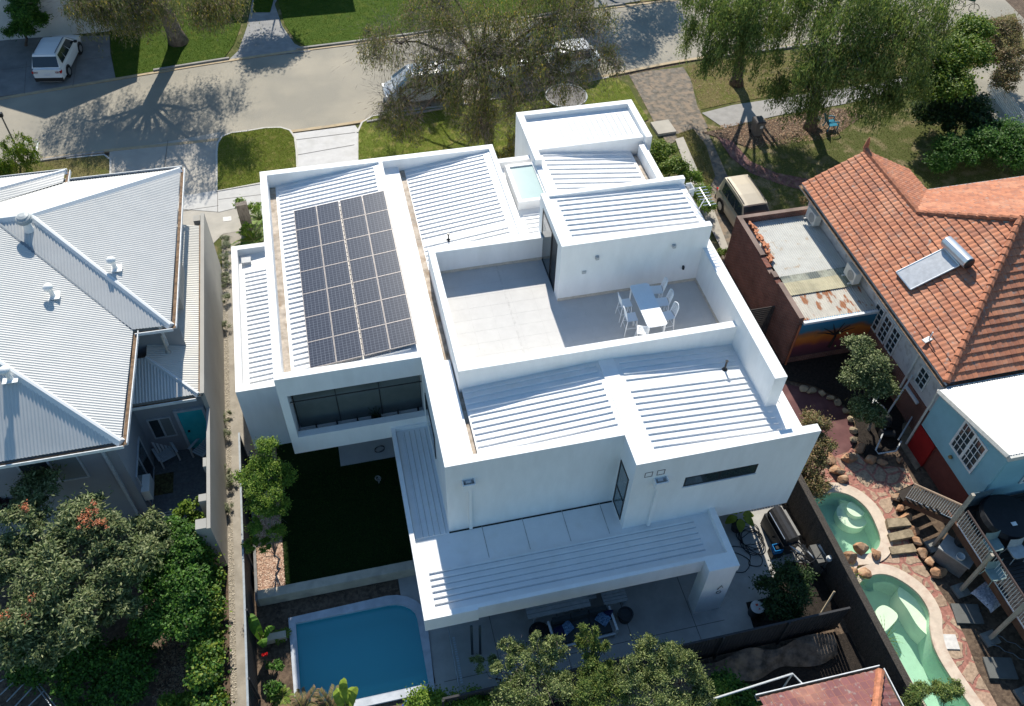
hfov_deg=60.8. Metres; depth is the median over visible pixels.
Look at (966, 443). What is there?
window
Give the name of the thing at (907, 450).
paver strip
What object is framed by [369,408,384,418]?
balcony plant
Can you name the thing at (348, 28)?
lawn
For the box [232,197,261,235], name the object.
vine
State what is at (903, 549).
garden step
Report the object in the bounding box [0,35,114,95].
driveway
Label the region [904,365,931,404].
window
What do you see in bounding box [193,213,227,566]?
boundary wall
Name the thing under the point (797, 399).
dark paving
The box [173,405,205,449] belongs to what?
door
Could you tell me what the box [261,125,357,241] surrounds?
driveway
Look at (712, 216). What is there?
kerb strip
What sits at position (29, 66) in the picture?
paving joints
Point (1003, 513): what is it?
covered spa
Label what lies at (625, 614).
plant pot
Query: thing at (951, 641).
access cover
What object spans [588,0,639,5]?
footpath
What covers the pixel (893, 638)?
strap plant
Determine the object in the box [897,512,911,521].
rock
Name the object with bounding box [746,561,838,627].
corner bed
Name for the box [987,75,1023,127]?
picket fence
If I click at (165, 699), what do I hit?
seedling
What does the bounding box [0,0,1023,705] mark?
ground
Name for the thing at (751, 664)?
rock ledge
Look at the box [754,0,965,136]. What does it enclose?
weeping tree
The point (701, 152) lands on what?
lawn
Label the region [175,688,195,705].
seedling
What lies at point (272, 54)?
kerb
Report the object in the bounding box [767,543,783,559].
tool crate
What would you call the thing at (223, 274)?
lavender bush
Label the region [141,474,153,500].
air conditioner
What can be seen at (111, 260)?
roof vent
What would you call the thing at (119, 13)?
weeping tree
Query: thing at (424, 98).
parked van
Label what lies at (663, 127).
concrete slab
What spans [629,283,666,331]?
bar table
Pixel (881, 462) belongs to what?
rock
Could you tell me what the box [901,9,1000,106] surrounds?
citrus tree
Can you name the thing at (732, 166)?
verge
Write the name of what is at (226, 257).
lavender bush
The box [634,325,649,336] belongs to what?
bar stool
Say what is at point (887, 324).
window
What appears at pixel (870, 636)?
brush fence
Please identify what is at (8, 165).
young street tree
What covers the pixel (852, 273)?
air conditioner
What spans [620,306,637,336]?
bar stool
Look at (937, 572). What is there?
rock
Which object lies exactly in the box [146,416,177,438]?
window
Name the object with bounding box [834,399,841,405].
rock
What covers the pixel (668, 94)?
driveway
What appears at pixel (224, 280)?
lavender bush
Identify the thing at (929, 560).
rock
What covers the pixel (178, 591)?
green shrub
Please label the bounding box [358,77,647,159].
lawn
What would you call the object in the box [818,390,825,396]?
rock
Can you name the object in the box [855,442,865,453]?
rock
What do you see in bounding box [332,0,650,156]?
weeping tree
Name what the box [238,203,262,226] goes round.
palm
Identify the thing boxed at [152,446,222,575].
courtyard paving
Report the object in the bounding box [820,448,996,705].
crazy paving
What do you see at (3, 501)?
purple shrub
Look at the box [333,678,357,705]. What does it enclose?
banana plant
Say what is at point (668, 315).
bar stool
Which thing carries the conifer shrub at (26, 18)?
on the ground at (282, 612)
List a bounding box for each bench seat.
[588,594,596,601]
[601,588,627,606]
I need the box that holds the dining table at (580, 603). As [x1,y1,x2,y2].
[525,595,590,622]
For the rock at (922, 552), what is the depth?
33.40 m
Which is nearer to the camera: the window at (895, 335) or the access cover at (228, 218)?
the window at (895, 335)
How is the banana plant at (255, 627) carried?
on the ground at (282, 612)
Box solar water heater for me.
[896,236,974,290]
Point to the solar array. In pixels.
(346, 335)
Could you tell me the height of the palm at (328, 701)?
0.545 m
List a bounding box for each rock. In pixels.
[799,385,808,391]
[806,387,816,393]
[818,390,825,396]
[823,452,836,464]
[826,395,835,399]
[829,465,845,474]
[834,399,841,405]
[837,474,848,482]
[841,453,857,463]
[842,408,849,413]
[844,551,856,564]
[847,416,853,421]
[849,427,857,433]
[850,436,857,442]
[851,567,857,575]
[852,542,868,555]
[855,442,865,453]
[858,567,871,578]
[864,455,876,464]
[871,548,880,559]
[876,459,887,465]
[890,493,900,501]
[895,504,905,511]
[896,457,902,463]
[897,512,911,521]
[905,525,919,535]
[912,536,923,545]
[916,548,927,559]
[924,556,934,566]
[930,567,946,577]
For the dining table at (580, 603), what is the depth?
31.07 m
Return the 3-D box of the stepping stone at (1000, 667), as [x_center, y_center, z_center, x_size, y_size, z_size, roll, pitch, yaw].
[17.148,11.069,30.653,1.000,0.080,0.750,2,49,0]
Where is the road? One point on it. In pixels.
(300, 90)
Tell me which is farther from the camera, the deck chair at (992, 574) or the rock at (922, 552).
the rock at (922, 552)
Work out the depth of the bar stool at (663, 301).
32.10 m
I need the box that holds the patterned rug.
[154,472,173,495]
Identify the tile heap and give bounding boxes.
[747,221,774,262]
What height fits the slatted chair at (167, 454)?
0.950 m
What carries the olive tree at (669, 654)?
on the garden bed at (847, 658)
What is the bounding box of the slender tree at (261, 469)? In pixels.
[229,435,298,568]
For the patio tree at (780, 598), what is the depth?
30.82 m
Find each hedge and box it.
[179,543,233,705]
[396,665,736,705]
[922,112,1023,177]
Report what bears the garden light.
on the corner bed at (822, 590)
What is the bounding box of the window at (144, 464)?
[136,437,154,505]
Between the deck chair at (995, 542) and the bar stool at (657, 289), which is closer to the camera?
the deck chair at (995, 542)
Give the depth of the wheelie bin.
51.11 m
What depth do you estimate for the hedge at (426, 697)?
28.36 m
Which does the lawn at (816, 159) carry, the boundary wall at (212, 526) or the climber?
the climber
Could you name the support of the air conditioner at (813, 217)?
on the brick shed
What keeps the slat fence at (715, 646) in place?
on the ground at (282, 612)
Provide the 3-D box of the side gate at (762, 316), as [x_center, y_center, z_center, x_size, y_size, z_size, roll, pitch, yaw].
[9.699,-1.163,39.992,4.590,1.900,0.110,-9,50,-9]
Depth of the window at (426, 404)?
30.74 m
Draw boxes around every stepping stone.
[950,603,984,623]
[982,657,1018,679]
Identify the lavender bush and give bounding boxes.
[218,251,229,261]
[219,235,230,241]
[220,240,231,248]
[221,272,230,279]
[221,277,230,287]
[221,320,232,328]
[222,293,230,302]
[223,260,231,270]
[223,409,232,423]
[223,428,231,439]
[224,463,230,473]
[224,502,234,512]
[225,472,235,486]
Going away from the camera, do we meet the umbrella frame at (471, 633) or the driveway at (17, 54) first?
the umbrella frame at (471, 633)
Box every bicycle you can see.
[771,536,812,565]
[798,541,826,573]
[953,0,979,12]
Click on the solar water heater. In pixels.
(951, 254)
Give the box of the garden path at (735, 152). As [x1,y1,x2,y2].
[718,137,807,189]
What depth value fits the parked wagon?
45.39 m
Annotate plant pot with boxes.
[529,622,549,642]
[618,606,633,623]
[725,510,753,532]
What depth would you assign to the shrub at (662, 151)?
47.38 m
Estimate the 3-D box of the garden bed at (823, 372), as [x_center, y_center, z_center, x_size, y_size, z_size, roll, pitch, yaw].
[14.461,1.811,38.758,5.981,0.001,6.908,-9,50,-9]
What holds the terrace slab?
on the raised lawn at (310, 462)
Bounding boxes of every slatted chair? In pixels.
[151,442,180,468]
[187,437,205,457]
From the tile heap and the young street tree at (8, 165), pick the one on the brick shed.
the tile heap
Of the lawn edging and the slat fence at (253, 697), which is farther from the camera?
the lawn edging
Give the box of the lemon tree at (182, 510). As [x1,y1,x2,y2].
[170,495,204,523]
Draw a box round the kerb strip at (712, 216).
[676,137,727,248]
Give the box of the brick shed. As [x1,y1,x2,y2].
[724,206,878,364]
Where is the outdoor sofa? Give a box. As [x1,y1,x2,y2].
[547,605,618,648]
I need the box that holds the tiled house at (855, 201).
[799,137,1023,433]
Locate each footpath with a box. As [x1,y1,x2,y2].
[178,184,261,211]
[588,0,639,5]
[703,78,907,127]
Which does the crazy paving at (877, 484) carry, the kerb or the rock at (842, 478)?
the rock at (842, 478)
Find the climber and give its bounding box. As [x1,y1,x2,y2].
[799,195,807,206]
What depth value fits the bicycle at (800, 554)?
32.78 m
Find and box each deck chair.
[978,530,1003,557]
[979,558,1006,586]
[1001,538,1023,564]
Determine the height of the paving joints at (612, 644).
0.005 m
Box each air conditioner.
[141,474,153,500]
[803,205,821,226]
[841,262,861,284]
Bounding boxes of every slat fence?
[238,432,260,705]
[442,607,850,705]
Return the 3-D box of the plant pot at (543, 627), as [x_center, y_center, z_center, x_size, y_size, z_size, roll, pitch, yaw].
[0.962,9.976,30.948,0.760,0.400,0.760,-9,50,-9]
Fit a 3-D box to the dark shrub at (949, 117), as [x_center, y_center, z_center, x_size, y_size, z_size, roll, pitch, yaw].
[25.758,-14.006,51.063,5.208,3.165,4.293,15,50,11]
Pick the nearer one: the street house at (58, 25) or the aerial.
the aerial
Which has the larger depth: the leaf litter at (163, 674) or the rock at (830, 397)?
the rock at (830, 397)
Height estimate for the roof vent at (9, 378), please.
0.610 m
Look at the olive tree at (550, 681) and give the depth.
26.87 m
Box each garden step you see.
[885,518,910,529]
[887,529,913,541]
[889,543,916,554]
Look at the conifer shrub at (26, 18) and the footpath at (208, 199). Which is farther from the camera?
the conifer shrub at (26, 18)
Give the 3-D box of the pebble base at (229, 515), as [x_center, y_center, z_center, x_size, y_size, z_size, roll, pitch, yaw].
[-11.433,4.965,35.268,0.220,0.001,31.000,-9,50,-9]
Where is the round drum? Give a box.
[748,600,764,618]
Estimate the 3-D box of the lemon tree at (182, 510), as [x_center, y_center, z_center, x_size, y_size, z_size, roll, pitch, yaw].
[-12.075,6.294,32.731,1.348,1.839,1.142,-9,50,-9]
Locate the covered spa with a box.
[975,494,1023,546]
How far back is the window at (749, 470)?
29.38 m
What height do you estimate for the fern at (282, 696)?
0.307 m
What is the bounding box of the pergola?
[0,670,55,705]
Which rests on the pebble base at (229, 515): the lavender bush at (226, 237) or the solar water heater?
the lavender bush at (226, 237)
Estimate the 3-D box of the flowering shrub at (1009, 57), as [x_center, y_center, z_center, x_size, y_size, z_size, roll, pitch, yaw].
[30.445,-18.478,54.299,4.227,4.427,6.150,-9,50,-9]
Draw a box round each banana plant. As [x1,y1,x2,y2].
[248,613,274,647]
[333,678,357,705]
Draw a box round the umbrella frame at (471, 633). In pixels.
[470,625,480,654]
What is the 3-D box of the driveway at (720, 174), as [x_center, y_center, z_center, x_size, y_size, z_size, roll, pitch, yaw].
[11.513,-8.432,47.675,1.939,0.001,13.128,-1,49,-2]
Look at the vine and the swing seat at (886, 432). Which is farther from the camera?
the vine
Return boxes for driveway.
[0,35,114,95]
[109,132,260,242]
[230,0,309,58]
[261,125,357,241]
[629,67,707,143]
[695,129,732,265]
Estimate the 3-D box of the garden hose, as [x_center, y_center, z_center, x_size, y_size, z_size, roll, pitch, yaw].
[9.012,7.405,33.597,1.603,0.133,2.054,-9,50,-9]
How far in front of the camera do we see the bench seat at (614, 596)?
31.68 m
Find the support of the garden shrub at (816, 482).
on the ground at (282, 612)
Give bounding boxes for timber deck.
[893,483,1023,704]
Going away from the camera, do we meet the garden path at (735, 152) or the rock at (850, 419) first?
the rock at (850, 419)
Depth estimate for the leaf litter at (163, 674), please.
29.99 m
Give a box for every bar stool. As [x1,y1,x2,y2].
[615,292,632,321]
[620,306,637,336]
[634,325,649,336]
[650,277,667,307]
[656,288,673,310]
[661,301,678,331]
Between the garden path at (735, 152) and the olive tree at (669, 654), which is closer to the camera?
the olive tree at (669, 654)
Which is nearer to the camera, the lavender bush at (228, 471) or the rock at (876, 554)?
the rock at (876, 554)
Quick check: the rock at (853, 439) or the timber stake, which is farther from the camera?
the rock at (853, 439)
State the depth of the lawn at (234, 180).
49.31 m
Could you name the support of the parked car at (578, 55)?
on the road
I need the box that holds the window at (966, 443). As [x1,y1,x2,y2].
[949,420,988,473]
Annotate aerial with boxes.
[922,332,933,342]
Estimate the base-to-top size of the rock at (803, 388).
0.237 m
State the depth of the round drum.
31.47 m
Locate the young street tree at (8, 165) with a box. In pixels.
[0,130,42,175]
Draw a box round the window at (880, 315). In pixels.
[871,301,885,332]
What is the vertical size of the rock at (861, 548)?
0.439 m
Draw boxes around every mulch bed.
[252,447,284,588]
[702,108,862,147]
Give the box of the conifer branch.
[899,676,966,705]
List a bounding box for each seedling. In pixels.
[156,690,177,705]
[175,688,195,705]
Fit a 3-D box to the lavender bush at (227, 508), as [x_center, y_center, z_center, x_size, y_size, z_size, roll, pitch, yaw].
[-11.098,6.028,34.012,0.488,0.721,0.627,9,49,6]
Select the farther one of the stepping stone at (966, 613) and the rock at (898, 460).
the rock at (898, 460)
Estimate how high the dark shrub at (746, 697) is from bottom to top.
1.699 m
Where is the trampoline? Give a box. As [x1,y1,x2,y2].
[546,84,587,107]
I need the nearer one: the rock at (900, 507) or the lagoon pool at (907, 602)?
the lagoon pool at (907, 602)
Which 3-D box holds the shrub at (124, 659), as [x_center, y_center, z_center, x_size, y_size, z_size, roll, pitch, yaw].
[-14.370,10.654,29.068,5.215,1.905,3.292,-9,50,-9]
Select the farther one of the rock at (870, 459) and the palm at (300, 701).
the rock at (870, 459)
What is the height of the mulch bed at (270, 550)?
0.460 m
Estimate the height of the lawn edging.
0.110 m
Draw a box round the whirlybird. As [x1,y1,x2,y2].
[15,212,33,233]
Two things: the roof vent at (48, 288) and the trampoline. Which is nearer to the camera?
the roof vent at (48, 288)
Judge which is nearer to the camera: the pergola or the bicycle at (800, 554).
the pergola
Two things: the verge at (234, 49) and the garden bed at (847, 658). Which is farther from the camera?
the verge at (234, 49)
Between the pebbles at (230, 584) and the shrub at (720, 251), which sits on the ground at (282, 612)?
the shrub at (720, 251)
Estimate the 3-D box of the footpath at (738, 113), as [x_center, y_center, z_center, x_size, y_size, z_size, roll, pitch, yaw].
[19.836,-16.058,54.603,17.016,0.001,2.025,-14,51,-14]
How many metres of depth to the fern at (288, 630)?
30.73 m
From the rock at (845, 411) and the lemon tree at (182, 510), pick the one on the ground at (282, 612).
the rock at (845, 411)
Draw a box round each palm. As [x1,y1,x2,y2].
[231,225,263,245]
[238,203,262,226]
[278,685,325,705]
[308,684,338,705]
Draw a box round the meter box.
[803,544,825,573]
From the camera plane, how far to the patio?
31.53 m
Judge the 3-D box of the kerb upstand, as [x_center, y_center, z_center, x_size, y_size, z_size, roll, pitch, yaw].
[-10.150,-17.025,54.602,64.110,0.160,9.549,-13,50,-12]
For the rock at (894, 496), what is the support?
on the crazy paving at (877, 484)
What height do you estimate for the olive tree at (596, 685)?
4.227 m
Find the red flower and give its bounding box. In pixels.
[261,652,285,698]
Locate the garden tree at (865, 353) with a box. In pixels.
[835,331,903,430]
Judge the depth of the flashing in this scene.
33.94 m
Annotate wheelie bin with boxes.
[749,116,766,136]
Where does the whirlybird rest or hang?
on the grey house at (99, 358)
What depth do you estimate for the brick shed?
39.97 m
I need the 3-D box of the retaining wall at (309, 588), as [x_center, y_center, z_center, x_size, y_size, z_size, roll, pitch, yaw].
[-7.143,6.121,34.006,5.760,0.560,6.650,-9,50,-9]
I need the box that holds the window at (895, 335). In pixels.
[884,325,901,355]
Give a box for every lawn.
[0,155,108,182]
[17,0,1022,185]
[110,0,578,76]
[217,127,296,189]
[253,0,272,11]
[276,443,412,584]
[279,0,585,47]
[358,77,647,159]
[675,129,714,187]
[686,13,1023,108]
[742,104,1023,210]
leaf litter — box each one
[150,637,197,705]
[691,35,1022,106]
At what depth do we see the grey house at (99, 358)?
33.28 m
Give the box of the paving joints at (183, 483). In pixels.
[156,455,205,517]
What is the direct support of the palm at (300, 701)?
on the ground at (282, 612)
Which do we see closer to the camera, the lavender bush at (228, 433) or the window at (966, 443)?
the window at (966, 443)
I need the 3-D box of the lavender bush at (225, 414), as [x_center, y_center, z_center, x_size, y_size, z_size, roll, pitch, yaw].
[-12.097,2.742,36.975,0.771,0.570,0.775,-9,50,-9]
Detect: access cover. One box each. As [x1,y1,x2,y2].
[223,216,230,221]
[943,634,959,649]
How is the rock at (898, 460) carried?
on the ground at (282, 612)
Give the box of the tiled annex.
[755,665,903,705]
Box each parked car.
[32,35,82,81]
[489,56,558,91]
[547,38,599,73]
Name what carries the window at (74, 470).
in the grey house at (99, 358)
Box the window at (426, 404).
[425,394,435,457]
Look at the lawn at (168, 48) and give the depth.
58.22 m
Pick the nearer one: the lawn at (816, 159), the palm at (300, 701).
the palm at (300, 701)
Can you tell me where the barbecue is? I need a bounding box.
[760,506,799,555]
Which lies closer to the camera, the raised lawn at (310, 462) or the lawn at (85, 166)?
the raised lawn at (310, 462)
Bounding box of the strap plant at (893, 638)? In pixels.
[880,616,904,656]
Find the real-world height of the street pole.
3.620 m
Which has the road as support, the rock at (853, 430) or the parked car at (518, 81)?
the parked car at (518, 81)
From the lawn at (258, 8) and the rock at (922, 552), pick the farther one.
the lawn at (258, 8)
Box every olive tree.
[488,629,580,705]
[567,621,631,705]
[609,631,718,705]
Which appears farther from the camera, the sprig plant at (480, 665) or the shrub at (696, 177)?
the shrub at (696, 177)
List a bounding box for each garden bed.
[545,632,867,705]
[769,344,903,457]
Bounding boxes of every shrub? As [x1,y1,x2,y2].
[0,0,53,45]
[0,497,12,516]
[1,627,160,705]
[125,514,213,647]
[497,130,514,158]
[650,135,694,178]
[673,166,719,214]
[689,660,761,705]
[717,247,727,256]
[798,406,839,503]
[909,91,999,135]
[980,9,1023,97]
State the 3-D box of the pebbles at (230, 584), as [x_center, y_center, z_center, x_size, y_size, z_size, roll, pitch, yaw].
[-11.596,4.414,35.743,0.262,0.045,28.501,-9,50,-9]
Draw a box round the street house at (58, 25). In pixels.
[0,0,134,40]
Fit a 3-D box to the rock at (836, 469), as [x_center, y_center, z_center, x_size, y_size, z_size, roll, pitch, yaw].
[13.375,4.837,35.886,0.601,0.457,0.431,28,54,21]
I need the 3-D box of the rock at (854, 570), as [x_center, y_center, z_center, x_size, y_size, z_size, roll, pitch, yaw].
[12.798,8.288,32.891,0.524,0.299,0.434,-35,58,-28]
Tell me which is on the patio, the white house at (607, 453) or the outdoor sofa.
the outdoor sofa
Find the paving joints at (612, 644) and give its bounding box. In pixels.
[444,577,750,700]
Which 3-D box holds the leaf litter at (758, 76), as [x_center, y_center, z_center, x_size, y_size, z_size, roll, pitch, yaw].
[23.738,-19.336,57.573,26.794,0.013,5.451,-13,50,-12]
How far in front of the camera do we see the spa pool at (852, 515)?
35.12 m
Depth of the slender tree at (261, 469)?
31.07 m
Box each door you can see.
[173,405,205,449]
[541,209,557,291]
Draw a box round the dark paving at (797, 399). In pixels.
[782,384,854,467]
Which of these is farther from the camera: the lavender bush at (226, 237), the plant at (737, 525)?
the lavender bush at (226, 237)
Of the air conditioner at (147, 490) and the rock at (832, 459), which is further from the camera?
the rock at (832, 459)
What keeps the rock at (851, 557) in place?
on the spa pool at (852, 515)
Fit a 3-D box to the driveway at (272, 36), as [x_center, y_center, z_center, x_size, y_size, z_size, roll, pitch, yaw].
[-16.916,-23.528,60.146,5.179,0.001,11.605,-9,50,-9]
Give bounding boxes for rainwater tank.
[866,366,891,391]
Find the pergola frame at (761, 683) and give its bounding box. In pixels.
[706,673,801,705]
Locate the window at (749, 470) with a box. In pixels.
[682,464,758,488]
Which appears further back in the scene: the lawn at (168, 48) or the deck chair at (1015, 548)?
the lawn at (168, 48)
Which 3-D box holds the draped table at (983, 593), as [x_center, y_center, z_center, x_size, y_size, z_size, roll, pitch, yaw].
[17.400,9.025,32.005,0.901,0.759,0.901,-25,54,-22]
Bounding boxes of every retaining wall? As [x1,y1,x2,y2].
[249,451,415,606]
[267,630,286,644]
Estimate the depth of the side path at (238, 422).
34.90 m
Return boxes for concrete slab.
[650,120,675,136]
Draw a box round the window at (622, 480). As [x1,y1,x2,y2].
[613,460,628,519]
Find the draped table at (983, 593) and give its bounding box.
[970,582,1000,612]
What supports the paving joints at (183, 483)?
on the courtyard paving at (185, 477)
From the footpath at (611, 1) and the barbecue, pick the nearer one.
the barbecue
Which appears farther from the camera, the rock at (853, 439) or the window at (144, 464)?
the rock at (853, 439)
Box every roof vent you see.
[0,366,17,384]
[42,283,60,299]
[106,256,121,271]
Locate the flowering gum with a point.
(50, 607)
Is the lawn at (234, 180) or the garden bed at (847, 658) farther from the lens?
the lawn at (234, 180)
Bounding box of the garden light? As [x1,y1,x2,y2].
[819,555,831,573]
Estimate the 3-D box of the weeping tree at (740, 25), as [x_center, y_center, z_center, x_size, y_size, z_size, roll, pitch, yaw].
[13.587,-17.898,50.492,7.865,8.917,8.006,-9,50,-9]
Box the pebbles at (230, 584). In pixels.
[222,235,237,705]
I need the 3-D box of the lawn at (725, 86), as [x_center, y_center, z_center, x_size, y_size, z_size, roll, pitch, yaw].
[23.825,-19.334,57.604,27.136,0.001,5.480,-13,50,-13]
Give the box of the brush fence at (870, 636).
[785,474,923,705]
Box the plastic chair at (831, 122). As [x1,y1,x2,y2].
[822,113,839,131]
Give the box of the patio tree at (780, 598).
[748,553,817,622]
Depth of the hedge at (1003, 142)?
48.52 m
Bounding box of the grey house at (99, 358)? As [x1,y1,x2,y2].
[0,166,205,536]
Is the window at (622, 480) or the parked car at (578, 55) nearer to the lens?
the window at (622, 480)
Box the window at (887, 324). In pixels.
[876,314,893,344]
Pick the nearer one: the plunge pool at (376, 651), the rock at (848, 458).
the plunge pool at (376, 651)
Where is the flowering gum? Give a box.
[0,460,174,684]
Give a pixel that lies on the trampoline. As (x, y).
(573, 99)
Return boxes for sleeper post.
[235,201,252,229]
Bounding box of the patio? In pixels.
[398,504,805,703]
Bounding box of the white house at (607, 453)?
[231,99,820,630]
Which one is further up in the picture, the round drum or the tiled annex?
the round drum
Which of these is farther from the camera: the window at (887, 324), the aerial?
the window at (887, 324)
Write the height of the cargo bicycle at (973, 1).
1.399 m
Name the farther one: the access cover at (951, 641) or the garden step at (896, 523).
the garden step at (896, 523)
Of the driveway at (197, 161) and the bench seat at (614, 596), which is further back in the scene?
the driveway at (197, 161)
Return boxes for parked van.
[382,59,462,106]
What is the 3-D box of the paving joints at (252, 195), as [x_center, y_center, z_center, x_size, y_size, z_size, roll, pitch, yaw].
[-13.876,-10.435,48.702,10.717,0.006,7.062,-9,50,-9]
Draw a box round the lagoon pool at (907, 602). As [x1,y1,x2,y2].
[856,563,984,705]
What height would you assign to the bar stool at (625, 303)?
1.268 m
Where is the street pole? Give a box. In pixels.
[0,112,26,168]
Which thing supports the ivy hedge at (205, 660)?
on the ground at (282, 612)
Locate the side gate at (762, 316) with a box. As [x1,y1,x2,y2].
[750,305,774,334]
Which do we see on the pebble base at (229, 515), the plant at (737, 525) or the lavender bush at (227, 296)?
the lavender bush at (227, 296)
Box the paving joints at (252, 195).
[164,132,354,211]
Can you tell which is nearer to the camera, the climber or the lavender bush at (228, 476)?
the lavender bush at (228, 476)
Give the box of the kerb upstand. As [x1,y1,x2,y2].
[20,3,827,165]
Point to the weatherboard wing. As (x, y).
(966, 441)
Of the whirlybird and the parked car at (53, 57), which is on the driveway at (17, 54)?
the parked car at (53, 57)
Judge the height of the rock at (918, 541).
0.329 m
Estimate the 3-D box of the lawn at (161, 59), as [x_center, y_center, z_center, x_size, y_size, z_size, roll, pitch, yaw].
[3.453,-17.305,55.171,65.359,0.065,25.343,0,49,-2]
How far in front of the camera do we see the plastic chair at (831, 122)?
51.94 m
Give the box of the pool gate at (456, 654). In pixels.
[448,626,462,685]
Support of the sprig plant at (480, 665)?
on the patio
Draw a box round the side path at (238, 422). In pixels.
[225,229,258,705]
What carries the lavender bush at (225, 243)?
on the pebble base at (229, 515)
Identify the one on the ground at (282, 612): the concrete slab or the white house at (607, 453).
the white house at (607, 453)
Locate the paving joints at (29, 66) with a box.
[3,54,109,92]
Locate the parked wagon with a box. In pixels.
[714,174,768,226]
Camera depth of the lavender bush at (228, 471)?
35.11 m
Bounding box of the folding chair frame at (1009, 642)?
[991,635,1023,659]
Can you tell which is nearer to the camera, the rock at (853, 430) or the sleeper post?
the rock at (853, 430)
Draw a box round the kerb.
[0,0,807,158]
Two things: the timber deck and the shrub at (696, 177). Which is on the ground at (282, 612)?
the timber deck
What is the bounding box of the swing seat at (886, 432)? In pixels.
[872,375,913,453]
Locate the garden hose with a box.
[732,521,765,572]
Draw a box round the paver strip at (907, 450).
[900,422,919,468]
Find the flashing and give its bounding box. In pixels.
[449,501,611,532]
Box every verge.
[40,0,652,71]
[107,44,991,268]
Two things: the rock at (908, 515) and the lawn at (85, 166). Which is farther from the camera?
the lawn at (85, 166)
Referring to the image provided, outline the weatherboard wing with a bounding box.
[905,375,1023,514]
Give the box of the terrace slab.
[338,437,394,465]
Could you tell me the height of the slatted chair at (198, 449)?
0.950 m
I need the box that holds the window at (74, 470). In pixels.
[16,456,89,483]
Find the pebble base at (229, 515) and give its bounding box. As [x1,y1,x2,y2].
[222,234,236,705]
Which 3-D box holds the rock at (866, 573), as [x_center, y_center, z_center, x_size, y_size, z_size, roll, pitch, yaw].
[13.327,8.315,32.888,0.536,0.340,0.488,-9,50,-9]
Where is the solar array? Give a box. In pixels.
[294,191,416,367]
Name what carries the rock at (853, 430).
on the dark paving at (797, 399)
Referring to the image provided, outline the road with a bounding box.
[0,0,1023,161]
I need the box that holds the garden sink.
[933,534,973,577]
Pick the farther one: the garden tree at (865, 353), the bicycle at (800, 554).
the garden tree at (865, 353)
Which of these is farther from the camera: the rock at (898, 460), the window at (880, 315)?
the window at (880, 315)
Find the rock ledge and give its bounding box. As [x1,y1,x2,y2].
[608,634,837,705]
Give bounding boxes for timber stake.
[821,591,834,612]
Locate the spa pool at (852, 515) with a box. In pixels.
[813,482,892,567]
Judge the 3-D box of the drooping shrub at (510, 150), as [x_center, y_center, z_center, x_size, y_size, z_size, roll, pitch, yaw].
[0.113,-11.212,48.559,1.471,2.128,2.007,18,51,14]
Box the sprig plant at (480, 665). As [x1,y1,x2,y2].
[469,653,500,681]
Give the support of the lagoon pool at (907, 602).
in the ground at (282, 612)
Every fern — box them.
[267,683,295,705]
[271,627,291,644]
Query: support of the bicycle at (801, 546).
on the patio
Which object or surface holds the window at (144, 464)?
in the grey house at (99, 358)
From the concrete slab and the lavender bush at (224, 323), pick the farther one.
the concrete slab
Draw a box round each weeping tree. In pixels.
[27,0,261,57]
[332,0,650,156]
[673,0,818,92]
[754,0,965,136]
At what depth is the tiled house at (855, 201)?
37.20 m
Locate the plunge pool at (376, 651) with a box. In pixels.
[288,595,434,705]
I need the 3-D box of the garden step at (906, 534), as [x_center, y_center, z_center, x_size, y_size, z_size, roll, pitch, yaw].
[15.117,7.125,33.985,1.060,0.200,0.347,-9,50,-9]
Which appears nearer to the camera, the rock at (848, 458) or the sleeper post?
the rock at (848, 458)
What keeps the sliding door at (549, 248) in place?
in the white house at (607, 453)
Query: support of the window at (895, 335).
in the tiled house at (855, 201)
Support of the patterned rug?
on the courtyard paving at (185, 477)
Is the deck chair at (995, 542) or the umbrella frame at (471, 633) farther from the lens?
the deck chair at (995, 542)
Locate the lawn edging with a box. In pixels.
[66,76,608,191]

